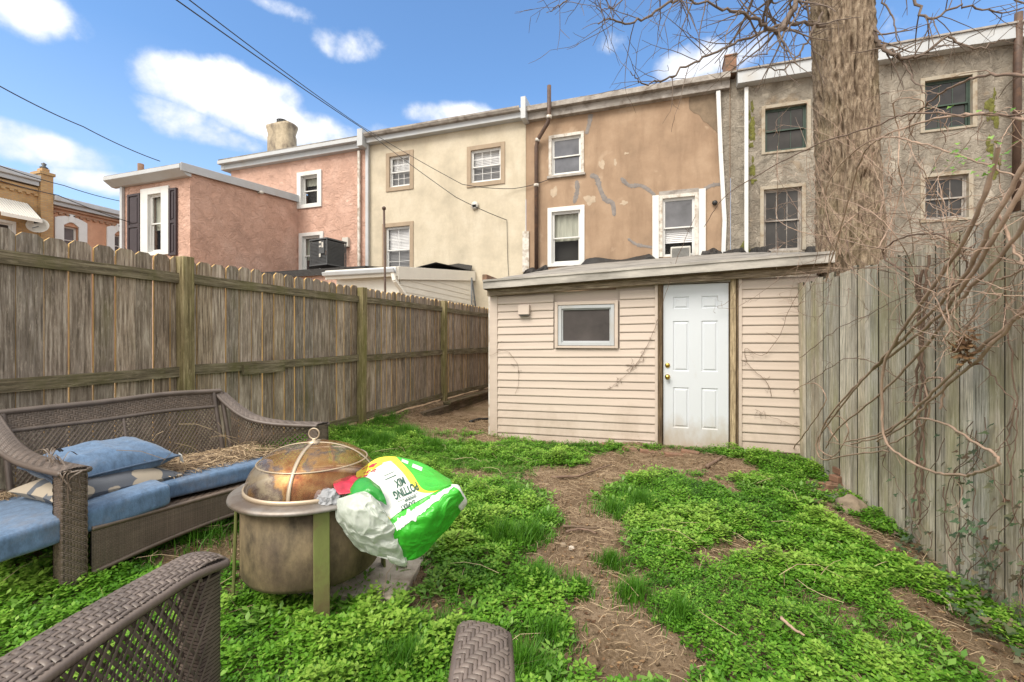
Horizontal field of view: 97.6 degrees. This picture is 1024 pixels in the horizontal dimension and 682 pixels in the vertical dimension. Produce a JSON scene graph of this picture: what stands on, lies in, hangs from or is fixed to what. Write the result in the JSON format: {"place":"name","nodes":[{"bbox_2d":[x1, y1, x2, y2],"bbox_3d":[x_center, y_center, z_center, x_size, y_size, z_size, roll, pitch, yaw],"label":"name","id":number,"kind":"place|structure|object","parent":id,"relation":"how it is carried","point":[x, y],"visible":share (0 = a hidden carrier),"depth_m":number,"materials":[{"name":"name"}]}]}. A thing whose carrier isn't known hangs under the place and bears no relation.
{"place":"outdoors","nodes":[
{"label":"outdoors","id":0,"kind":"place"},
{"bbox_2d":[0,365,1023,681],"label":"ground","id":1,"kind":"structure","parent":0,"point":[614,657],"depth_m":2.37,"materials":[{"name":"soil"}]},
{"bbox_2d":[0,163,55,239],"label":"brick house","id":2,"kind":"structure","parent":1,"relation":"on","point":[20,207],"depth_m":17.69,"materials":[{"name":"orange brick"}]},
{"bbox_2d":[0,219,15,234],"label":"window","id":3,"kind":"structure","parent":2,"relation":"in","point":[11,225],"depth_m":17.41,"materials":[{"name":"white paint"}]},
{"bbox_2d":[26,218,48,232],"bbox_3d":[-18.855,-4.589,17.766,0.595,0.629,0.543,0,0,18],"label":"satellite dish","id":4,"kind":"object","parent":2,"relation":"attached to","point":[37,227],"visible":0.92,"depth_m":17.77,"materials":[{"name":"plastic"}]},
{"bbox_2d":[53,195,119,364],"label":"brick house","id":5,"kind":"structure","parent":1,"relation":"on","point":[72,221],"depth_m":19.70,"materials":[{"name":"orange brick"}]},
{"bbox_2d":[64,226,75,244],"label":"window","id":6,"kind":"structure","parent":5,"relation":"in","point":[69,232],"depth_m":19.30,"materials":[{"name":"white paint"}]},
{"bbox_2d":[115,235,119,250],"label":"window","id":7,"kind":"structure","parent":5,"relation":"in","point":[117,238],"depth_m":21.00,"materials":[{"name":"white paint"}]},
{"bbox_2d":[0,388,329,591],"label":"wicker loveseat","id":8,"kind":"object","parent":1,"relation":"on","point":[115,542],"visible":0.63,"depth_m":2.60,"materials":[{"name":"wicker"}]},
{"bbox_2d":[0,480,169,561],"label":"seat cushion","id":9,"kind":"object","parent":8,"relation":"on","point":[27,525],"visible":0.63,"depth_m":2.19,"materials":[{"name":"fabric"}]},
{"bbox_2d":[5,466,183,503],"bbox_3d":[-2.262,0.781,2.476,0.440,0.178,0.599,0,0,21],"label":"throw pillow","id":10,"kind":"object","parent":9,"relation":"on","point":[39,489],"visible":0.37,"depth_m":2.34,"materials":[{"name":"fabric"}]},
{"bbox_2d":[17,436,183,482],"bbox_3d":[-2.305,0.679,2.539,0.475,0.236,0.573,0,0,27],"label":"throw pillow","id":11,"kind":"object","parent":10,"relation":"on","point":[104,457],"visible":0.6,"depth_m":2.46,"materials":[{"name":"fabric"}]},
{"bbox_2d":[162,450,273,498],"bbox_3d":[-2.061,0.854,2.953,0.606,0.122,0.710,0,0,35],"label":"seat cushion","id":12,"kind":"object","parent":8,"relation":"on","point":[216,476],"visible":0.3,"depth_m":2.78,"materials":[{"name":"fabric"}]},
{"bbox_2d":[0,417,295,500],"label":"straw","id":13,"kind":"object","parent":12,"relation":"on","point":[239,448],"visible":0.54,"depth_m":2.96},
{"bbox_2d":[159,450,277,471],"bbox_3d":[-2.037,0.786,3.022,0.420,0.053,0.811,0,0,32],"label":"straw bed","id":14,"kind":"object","parent":12,"relation":"on","point":[197,460],"visible":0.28,"depth_m":2.94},
{"bbox_2d":[103,118,364,367],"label":"row house","id":15,"kind":"structure","parent":1,"relation":"on","point":[262,211],"depth_m":14.84,"materials":[{"name":"paint"}]},
{"bbox_2d":[0,166,118,200],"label":"overhead cable","id":16,"kind":"object","parent":15,"relation":"attached to","point":[58,184],"visible":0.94,"depth_m":11.77,"materials":[{"name":"black rubber"}]},
{"bbox_2d":[0,180,128,221],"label":"overhead cable","id":17,"kind":"object","parent":15,"relation":"attached to","point":[62,197],"visible":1,"depth_m":11.11,"materials":[{"name":"black rubber"}]},
{"bbox_2d":[0,86,158,160],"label":"overhead cable","id":18,"kind":"object","parent":15,"relation":"attached to","point":[73,122],"visible":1,"depth_m":11.11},
{"bbox_2d":[140,185,169,255],"bbox_3d":[-10.214,-3.435,13.027,1.155,1.950,0.370,0,0,18],"label":"window","id":19,"kind":"structure","parent":15,"relation":"in","point":[147,225],"depth_m":12.97,"materials":[{"name":"white paint"}]},
{"bbox_2d":[297,169,321,208],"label":"window","id":20,"kind":"structure","parent":15,"relation":"in","point":[314,185],"depth_m":16.10,"materials":[{"name":"white paint"}]},
{"bbox_2d":[299,231,323,269],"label":"window","id":21,"kind":"structure","parent":15,"relation":"in","point":[303,259],"depth_m":16.08,"materials":[{"name":"white paint"}]},
{"bbox_2d":[342,237,349,246],"bbox_3d":[-5.718,-3.398,15.435,0.240,0.320,0.118,0,0,18],"label":"disconnect box","id":22,"kind":"object","parent":15,"relation":"attached to","point":[346,239],"visible":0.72,"depth_m":15.38,"materials":[{"name":"plastic"}]},
{"bbox_2d":[0,227,487,495],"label":"picket fence","id":23,"kind":"object","parent":1,"relation":"on","point":[279,346],"visible":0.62,"depth_m":4.20,"materials":[{"name":"brown wood"}]},
{"bbox_2d":[0,551,515,681],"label":"wicker armchair","id":24,"kind":"object","parent":1,"relation":"on","point":[482,652],"visible":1,"depth_m":0.96,"materials":[{"name":"brown wicker"}]},
{"bbox_2d":[261,266,378,285],"bbox_3d":[-5.773,-0.462,13.879,5.152,3.724,3.090,0,0,18],"label":"extension","id":25,"kind":"object","parent":1,"relation":"on","point":[313,274],"visible":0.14,"depth_m":12.15,"materials":[{"name":"paint"}]},
{"bbox_2d":[309,237,346,267],"bbox_3d":[-5.810,-2.745,14.147,0.787,0.839,0.811,0,0,27],"label":"air condenser","id":26,"kind":"object","parent":25,"relation":"on","point":[336,253],"visible":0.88,"depth_m":13.90,"materials":[{"name":"metal"}]},
{"bbox_2d":[285,550,429,604],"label":"paving slab","id":27,"kind":"structure","parent":1,"relation":"on","point":[408,577],"depth_m":2.26,"materials":[{"name":"concrete"}]},
{"bbox_2d":[226,428,385,621],"bbox_3d":[-0.990,0.846,2.240,0.742,0.824,0.742,0,0,18],"label":"fire pit","id":28,"kind":"object","parent":27,"relation":"on","point":[294,538],"visible":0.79,"depth_m":1.95,"materials":[{"name":"brown metal"}]},
{"bbox_2d":[314,487,342,504],"bbox_3d":[-0.817,0.699,2.000,0.136,0.089,0.112,0,0,18],"label":"crumpled wrapper","id":29,"kind":"object","parent":28,"relation":"on","point":[327,496],"visible":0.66,"depth_m":1.97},
{"bbox_2d":[333,456,466,560],"bbox_3d":[-0.488,0.783,2.105,0.576,0.380,0.426,0,0,18],"label":"potting mix bag","id":30,"kind":"object","parent":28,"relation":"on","point":[423,505],"visible":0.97,"depth_m":2.00,"materials":[{"name":"green plastic"}]},
{"bbox_2d":[333,491,406,567],"bbox_3d":[-0.639,0.818,1.939,0.342,0.345,0.157,0,0,18],"label":"plastic bag","id":31,"kind":"object","parent":30,"relation":"on","point":[366,525],"visible":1,"depth_m":1.90,"materials":[{"name":"white plastic"}]},
{"bbox_2d":[396,559,427,571],"bbox_3d":[-0.562,1.203,2.433,0.165,0.076,0.210,0,0,18],"label":"broadleaf weed","id":32,"kind":"object","parent":27,"relation":"on","point":[408,569],"visible":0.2,"depth_m":2.43,"materials":[{"name":"green plant"}]},
{"bbox_2d":[382,206,385,291],"bbox_3d":[-2.527,-1.236,8.872,0.080,2.869,0.105,0,0,18],"label":"clothes pole","id":33,"kind":"object","parent":1,"relation":"on","point":[384,235],"visible":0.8,"depth_m":8.86,"materials":[{"name":"brown metal"}]},
{"bbox_2d":[322,262,475,304],"bbox_3d":[-2.722,-0.522,12.111,1.987,3.845,4.498,0,0,18],"label":"sided extension","id":34,"kind":"object","parent":1,"relation":"on","point":[442,282],"visible":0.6,"depth_m":10.83,"materials":[{"name":"beige plastic"}]},
{"bbox_2d":[471,278,475,305],"bbox_3d":[-0.949,-0.810,11.080,0.040,1.496,0.279,0,0,18],"label":"downspout","id":35,"kind":"object","parent":34,"relation":"attached to","point":[472,286],"visible":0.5,"depth_m":11.00,"materials":[{"name":"white metal"}]},
{"bbox_2d":[148,410,718,681],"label":"grass tufts","id":36,"kind":"object","parent":1,"relation":"on","point":[532,532],"visible":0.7,"depth_m":2.30,"materials":[{"name":"green plant"}]},
{"bbox_2d":[357,105,525,307],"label":"row house","id":37,"kind":"structure","parent":1,"relation":"on","point":[428,220],"depth_m":14.20,"materials":[{"name":"beige paint"}]},
{"bbox_2d":[176,0,505,219],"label":"overhead cable","id":38,"kind":"object","parent":37,"relation":"attached to","point":[313,95],"visible":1,"depth_m":10.63,"materials":[{"name":"black rubber"}]},
{"bbox_2d":[382,221,413,266],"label":"window","id":39,"kind":"structure","parent":37,"relation":"in","point":[401,252],"depth_m":14.95,"materials":[{"name":"white glass"}]},
{"bbox_2d":[386,149,413,191],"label":"window","id":40,"kind":"structure","parent":37,"relation":"in","point":[402,178],"depth_m":14.91,"materials":[{"name":"white paint"}]},
{"bbox_2d":[467,141,504,187],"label":"window","id":41,"kind":"structure","parent":37,"relation":"in","point":[485,162],"depth_m":13.94,"materials":[{"name":"white paint"}]},
{"bbox_2d":[420,389,487,416],"bbox_3d":[-0.703,1.275,9.509,0.160,0.350,4.800,0,0,18],"label":"garden timber","id":42,"kind":"object","parent":1,"relation":"on","point":[451,405],"visible":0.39,"depth_m":8.42,"materials":[{"name":"brown wood"}]},
{"bbox_2d":[469,418,487,422],"bbox_3d":[-0.532,1.369,7.792,0.162,0.101,0.729,0,0,34],"label":"stick","id":43,"kind":"object","parent":1,"relation":"on","point":[474,420],"visible":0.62,"depth_m":7.75,"materials":[{"name":"black wood"}]},
{"bbox_2d":[0,410,1023,681],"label":"ground cover","id":44,"kind":"object","parent":1,"relation":"on","point":[728,502],"visible":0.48,"depth_m":2.24,"materials":[{"name":"green plant"}]},
{"bbox_2d":[780,616,804,635],"bbox_3d":[1.221,1.248,1.958,0.021,0.018,0.134,0,0,-9],"label":"stick","id":45,"kind":"object","parent":44,"relation":"on","point":[782,619],"visible":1,"depth_m":1.96,"materials":[{"name":"beige wood"}]},
{"bbox_2d":[3,403,1023,681],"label":"dry stems","id":46,"kind":"object","parent":1,"relation":"on","point":[638,547],"visible":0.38,"depth_m":2.71,"materials":[{"name":"plant"}]},
{"bbox_2d":[546,543,556,549],"bbox_3d":[0.241,1.260,2.738,0.060,0.043,0.045,0,0,30],"label":"pebble","id":47,"kind":"object","parent":1,"relation":"on","point":[552,546],"visible":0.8,"depth_m":2.73,"materials":[{"name":"stone"}]},
{"bbox_2d":[564,653,572,660],"bbox_3d":[0.227,1.280,1.811,0.037,0.026,0.030,0,0,18],"label":"pebble","id":48,"kind":"object","parent":1,"relation":"on","point":[566,655],"visible":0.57,"depth_m":1.80,"materials":[{"name":"stone"}]},
{"bbox_2d":[563,524,598,528],"bbox_3d":[0.463,1.248,3.018,0.249,0.032,0.025,0,0,-3],"label":"stick","id":49,"kind":"object","parent":1,"relation":"on","point":[572,526],"visible":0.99,"depth_m":3.01,"materials":[{"name":"brown wood"}]},
{"bbox_2d":[566,528,595,533],"bbox_3d":[0.454,1.254,2.967,0.200,0.020,0.074,0,0,3],"label":"stick","id":50,"kind":"object","parent":1,"relation":"on","point":[570,530],"visible":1,"depth_m":2.97,"materials":[{"name":"brown wood"}]},
{"bbox_2d":[551,464,611,477],"bbox_3d":[0.749,1.290,4.437,0.892,0.055,0.129,0,0,-39],"label":"stick","id":51,"kind":"object","parent":1,"relation":"on","point":[566,476],"visible":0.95,"depth_m":4.25,"materials":[{"name":"brown wood"}]},
{"bbox_2d":[585,656,598,668],"bbox_3d":[0.319,1.285,1.788,0.053,0.042,0.048,0,0,-2],"label":"pebble","id":52,"kind":"object","parent":1,"relation":"on","point":[592,660],"visible":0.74,"depth_m":1.78,"materials":[{"name":"stone"}]},
{"bbox_2d":[521,53,737,393],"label":"row house","id":53,"kind":"structure","parent":1,"relation":"on","point":[624,181],"depth_m":12.48,"materials":[{"name":"beige paint"}]},
{"bbox_2d":[189,0,547,188],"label":"overhead cable","id":54,"kind":"object","parent":53,"relation":"attached to","point":[335,108],"visible":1,"depth_m":12.30,"materials":[{"name":"black rubber"}]},
{"bbox_2d":[547,131,584,178],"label":"window","id":55,"kind":"structure","parent":53,"relation":"in","point":[566,151],"depth_m":13.12,"materials":[{"name":"white paint"}]},
{"bbox_2d":[547,205,584,266],"bbox_3d":[1.619,-3.053,13.207,1.091,1.738,0.355,0,0,18],"label":"window","id":56,"kind":"structure","parent":53,"relation":"in","point":[566,224],"depth_m":13.20,"materials":[{"name":"white paint"}]},
{"bbox_2d":[652,188,705,258],"bbox_3d":[4.539,-3.014,12.222,1.347,2.050,0.380,0,0,18],"label":"window","id":57,"kind":"structure","parent":53,"relation":"in","point":[673,213],"depth_m":12.19,"materials":[{"name":"white paint"}]},
{"bbox_2d":[670,246,690,256],"bbox_3d":[4.527,-2.337,12.056,0.491,0.335,0.462,0,0,18],"label":"window air conditioner","id":58,"kind":"object","parent":53,"relation":"attached to","point":[684,251],"depth_m":11.84,"materials":[{"name":"plastic"}]},
{"bbox_2d":[622,445,639,450],"bbox_3d":[1.460,1.340,5.514,0.203,0.072,0.100,0,0,30],"label":"brick","id":59,"kind":"object","parent":1,"relation":"on","point":[629,448],"visible":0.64,"depth_m":5.49,"materials":[{"name":"brick"}]},
{"bbox_2d":[640,448,657,453],"bbox_3d":[1.640,1.339,5.380,0.203,0.072,0.100,0,0,13],"label":"brick","id":60,"kind":"object","parent":1,"relation":"on","point":[649,451],"visible":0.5,"depth_m":5.34,"materials":[{"name":"orange brick"}]},
{"bbox_2d":[482,246,834,455],"bbox_3d":[3.075,-0.403,8.825,7.957,4.106,7.112,0,0,18],"label":"shed","id":61,"kind":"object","parent":1,"relation":"on","point":[576,354],"visible":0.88,"depth_m":5.78,"materials":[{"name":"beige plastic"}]},
{"bbox_2d":[554,300,617,347],"bbox_3d":[1.001,-0.219,6.056,0.851,0.632,0.095,0,0,18],"label":"window","id":62,"kind":"structure","parent":61,"relation":"in","point":[577,324],"depth_m":6.04,"materials":[{"name":"white metal"}]},
{"bbox_2d":[663,283,727,447],"bbox_3d":[2.300,0.312,5.621,0.759,2.055,0.115,0,0,18],"label":"door","id":63,"kind":"structure","parent":61,"relation":"in","point":[695,338],"depth_m":5.63,"materials":[{"name":"white paint"}]},
{"bbox_2d":[664,452,683,456],"bbox_3d":[1.869,1.327,5.187,0.203,0.072,0.100,0,0,1],"label":"brick","id":64,"kind":"object","parent":1,"relation":"on","point":[670,454],"visible":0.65,"depth_m":5.14,"materials":[{"name":"red brick"}]},
{"bbox_2d":[681,449,699,454],"bbox_3d":[2.101,1.322,5.284,0.203,0.072,0.100,0,0,24],"label":"brick","id":65,"kind":"object","parent":1,"relation":"on","point":[686,451],"visible":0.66,"depth_m":5.26,"materials":[{"name":"brick"}]},
{"bbox_2d":[705,456,722,467],"bbox_3d":[2.205,1.316,4.883,0.051,0.057,0.446,0,0,43],"label":"stick","id":66,"kind":"object","parent":1,"relation":"on","point":[715,461],"visible":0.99,"depth_m":4.84,"materials":[{"name":"brown wood"}]},
{"bbox_2d":[518,0,1023,277],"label":"bare tree","id":67,"kind":"object","parent":1,"relation":"on","point":[845,41],"visible":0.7,"depth_m":5.04,"materials":[{"name":"brown plant"}]},
{"bbox_2d":[760,618,783,635],"bbox_3d":[1.173,1.300,2.042,0.104,0.044,0.102,0,0,-42],"label":"broadleaf weed","id":68,"kind":"object","parent":1,"relation":"on","point":[778,622],"visible":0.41,"depth_m":2.04,"materials":[{"name":"green plant"}]},
{"bbox_2d":[800,496,819,506],"bbox_3d":[2.449,1.323,3.687,0.195,0.081,0.227,0,0,42],"label":"broadleaf weed","id":69,"kind":"object","parent":1,"relation":"on","point":[810,501],"visible":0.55,"depth_m":3.69,"materials":[{"name":"green plant"}]},
{"bbox_2d":[804,488,830,492],"bbox_3d":[2.742,1.368,4.038,0.203,0.072,0.100,0,0,-5],"label":"brick","id":70,"kind":"object","parent":1,"relation":"on","point":[824,490],"visible":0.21,"depth_m":4.03,"materials":[{"name":"red brick"}]},
{"bbox_2d":[818,481,841,489],"bbox_3d":[2.975,1.346,4.168,0.200,0.062,0.102,0,0,-10],"label":"brick","id":71,"kind":"object","parent":1,"relation":"on","point":[827,484],"visible":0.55,"depth_m":4.12,"materials":[{"name":"brick"}]},
{"bbox_2d":[829,474,841,482],"bbox_3d":[3.096,1.285,4.194,0.200,0.058,0.100,0,0,-7],"label":"brick","id":72,"kind":"object","parent":71,"relation":"on","point":[836,478],"visible":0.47,"depth_m":4.17,"materials":[{"name":"red brick"}]},
{"bbox_2d":[832,466,839,474],"bbox_3d":[3.143,1.221,4.210,0.200,0.058,0.100,0,0,4],"label":"brick","id":73,"kind":"object","parent":72,"relation":"on","point":[835,470],"visible":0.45,"depth_m":4.21,"materials":[{"name":"red brick"}]},
{"bbox_2d":[835,494,868,516],"bbox_3d":[2.700,1.318,3.557,0.204,0.189,0.201,0,0,18],"label":"stone","id":74,"kind":"object","parent":1,"relation":"on","point":[848,501],"visible":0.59,"depth_m":3.51,"materials":[{"name":"beige stone"}]},
{"bbox_2d":[877,558,907,576],"bbox_3d":[2.240,1.331,2.645,0.154,0.064,0.151,0,0,-23],"label":"broadleaf weed","id":75,"kind":"object","parent":1,"relation":"on","point":[888,566],"visible":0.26,"depth_m":2.63,"materials":[{"name":"green plant"}]},
{"bbox_2d":[798,210,1023,627],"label":"board fence","id":76,"kind":"object","parent":1,"relation":"on","point":[869,475],"visible":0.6,"depth_m":2.89,"materials":[{"name":"grey wood"}]},
{"bbox_2d":[496,70,1023,569],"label":"vine thicket","id":77,"kind":"object","parent":76,"relation":"attached to","point":[920,314],"visible":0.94,"depth_m":2.53,"materials":[{"name":"brown plant"}]},
{"bbox_2d":[947,325,983,365],"bbox_3d":[2.310,0.022,2.287,0.126,0.208,0.159,0,0,18],"label":"dead leaf clump","id":78,"kind":"object","parent":77,"relation":"attached to","point":[965,346],"visible":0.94,"depth_m":2.27,"materials":[{"name":"brown plant"}]},
{"bbox_2d":[806,417,1023,663],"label":"ivy plant","id":79,"kind":"object","parent":1,"relation":"on","point":[985,593],"visible":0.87,"depth_m":2.35,"materials":[{"name":"green plant"}]},
{"bbox_2d":[0,412,1023,681],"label":"grass","id":80,"kind":"structure","parent":0,"point":[390,424],"depth_m":2.32,"materials":[{"name":"green plant"}]},
{"bbox_2d":[196,520,238,532],"bbox_3d":[-1.761,1.117,2.708,0.045,0.024,0.262,0,0,40],"label":"stick","id":81,"kind":"object","parent":80,"relation":"on","point":[215,527],"visible":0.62,"depth_m":2.68,"materials":[{"name":"brown wood"}]},
{"bbox_2d":[0,0,1023,210],"label":"sky","id":82,"kind":"structure","parent":0,"point":[154,79],"materials":[{"name":"blue"}]},
{"bbox_2d":[730,11,1023,277],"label":"row house","id":83,"kind":"structure","parent":0,"point":[754,137],"depth_m":10.50,"materials":[{"name":"grey concrete"}]},
{"bbox_2d":[760,182,805,251],"bbox_3d":[6.879,-3.108,11.453,1.011,1.667,0.345,0,0,18],"label":"window","id":84,"kind":"structure","parent":83,"relation":"in","point":[768,234],"depth_m":11.40,"materials":[{"name":"beige glass"}]},
{"bbox_2d":[761,99,810,154],"bbox_3d":[6.945,-5.378,11.431,1.093,1.242,0.345,0,0,18],"label":"window","id":85,"kind":"structure","parent":83,"relation":"in","point":[790,137],"depth_m":11.37,"materials":[{"name":"beige glass"}]},
{"bbox_2d":[920,169,973,222],"bbox_3d":[10.003,-3.309,10.413,0.968,1.126,0.345,0,0,18],"label":"window","id":86,"kind":"structure","parent":83,"relation":"in","point":[959,189],"depth_m":10.32,"materials":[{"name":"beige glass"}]},
{"bbox_2d":[920,70,977,133],"bbox_3d":[10.035,-5.465,10.403,1.036,1.275,0.345,0,0,18],"label":"window","id":87,"kind":"structure","parent":83,"relation":"in","point":[964,97],"depth_m":10.32,"materials":[{"name":"beige glass"}]}
]}

